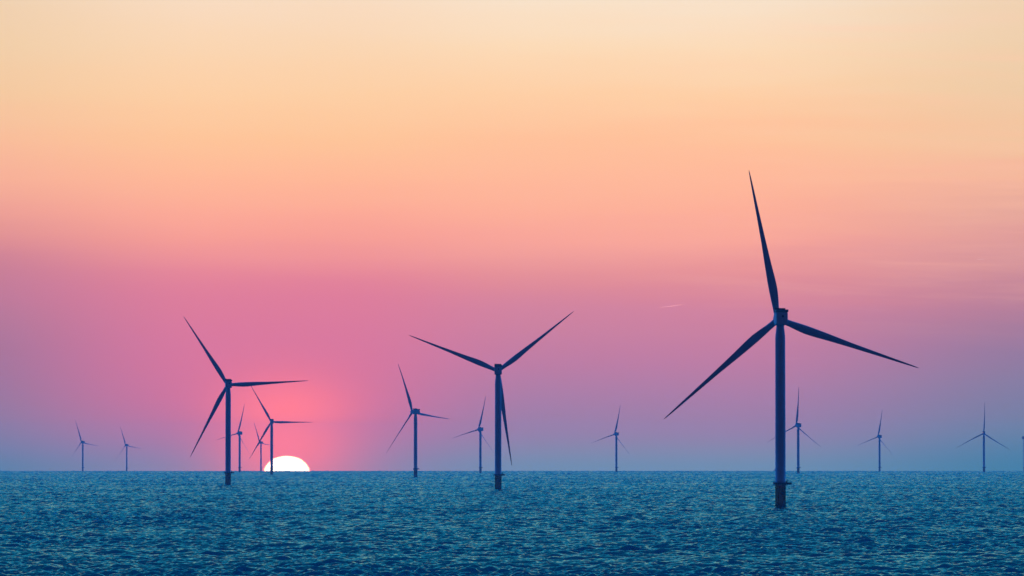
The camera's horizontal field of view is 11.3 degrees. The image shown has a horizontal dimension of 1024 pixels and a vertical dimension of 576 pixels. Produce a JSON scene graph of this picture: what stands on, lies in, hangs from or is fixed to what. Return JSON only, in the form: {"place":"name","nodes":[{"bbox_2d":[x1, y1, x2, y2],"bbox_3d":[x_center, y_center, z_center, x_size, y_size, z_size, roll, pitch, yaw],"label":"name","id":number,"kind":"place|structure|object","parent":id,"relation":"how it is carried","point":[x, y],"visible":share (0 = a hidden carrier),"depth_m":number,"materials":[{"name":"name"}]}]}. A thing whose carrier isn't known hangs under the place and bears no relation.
{"place":"outdoors","nodes":[
{"label":"outdoors","id":0,"kind":"place"},
{"bbox_2d":[0,470,1023,575],"bbox_3d":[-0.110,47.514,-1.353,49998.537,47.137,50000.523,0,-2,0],"label":"sea","id":1,"kind":"structure","parent":0,"point":[519,523],"depth_m":2010.55,"materials":[{"name":"liquid"}]},
{"bbox_2d":[70,421,96,470],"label":"wind turbine","id":2,"kind":"object","parent":1,"relation":"in","point":[82,442],"visible":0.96,"depth_m":17874.73,"materials":[{"name":"paint"}]},
{"bbox_2d":[120,427,135,470],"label":"wind turbine","id":3,"kind":"object","parent":1,"relation":"in","point":[126,445],"visible":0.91,"depth_m":19983.42,"materials":[{"name":"paint"}]},
{"bbox_2d":[220,404,248,471],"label":"wind turbine","id":4,"kind":"object","parent":1,"relation":"in","point":[239,433],"visible":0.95,"depth_m":13335.40,"materials":[{"name":"paint"}]},
{"bbox_2d":[184,317,306,484],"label":"wind turbine","id":5,"kind":"object","parent":1,"relation":"in","point":[229,384],"visible":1,"depth_m":5149.94,"materials":[{"name":"paint"}]},
{"bbox_2d":[254,424,267,470],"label":"wind turbine","id":6,"kind":"object","parent":1,"relation":"in","point":[261,443],"visible":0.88,"depth_m":18193.49,"materials":[{"name":"paint"}]},
{"bbox_2d":[251,386,305,473],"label":"wind turbine","id":7,"kind":"object","parent":1,"relation":"in","point":[271,423],"visible":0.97,"depth_m":9828.51,"materials":[{"name":"paint"}]},
{"bbox_2d":[388,365,447,476],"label":"wind turbine","id":8,"kind":"object","parent":1,"relation":"in","point":[415,411],"visible":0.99,"depth_m":7967.88,"materials":[{"name":"paint"}]},
{"bbox_2d":[454,396,491,472],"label":"wind turbine","id":9,"kind":"object","parent":1,"relation":"in","point":[479,429],"visible":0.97,"depth_m":11960.84,"materials":[{"name":"paint"}]},
{"bbox_2d":[409,311,573,489],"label":"wind turbine","id":10,"kind":"object","parent":1,"relation":"in","point":[497,369],"visible":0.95,"depth_m":4353.27,"materials":[{"name":"paint"}]},
{"bbox_2d":[592,409,627,471],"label":"wind turbine","id":11,"kind":"object","parent":1,"relation":"in","point":[616,434],"visible":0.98,"depth_m":13698.95,"materials":[{"name":"paint"}]},
{"bbox_2d":[664,172,917,506],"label":"wind turbine","id":12,"kind":"object","parent":1,"relation":"in","point":[780,320],"visible":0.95,"depth_m":2755.51,"materials":[{"name":"white paint"}]},
{"bbox_2d":[768,389,820,472],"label":"wind turbine","id":13,"kind":"object","parent":1,"relation":"in","point":[797,425],"visible":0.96,"depth_m":10789.60,"materials":[{"name":"paint"}]},
{"bbox_2d":[864,414,892,470],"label":"wind turbine","id":14,"kind":"object","parent":1,"relation":"in","point":[879,437],"visible":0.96,"depth_m":14807.26,"materials":[{"name":"paint"}]},
{"bbox_2d":[960,403,1006,471],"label":"wind turbine","id":15,"kind":"object","parent":1,"relation":"in","point":[983,434],"visible":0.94,"depth_m":13299.53,"materials":[{"name":"paint"}]},
{"bbox_2d":[0,0,1023,470],"label":"sky","id":16,"kind":"structure","parent":0,"point":[316,187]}
]}

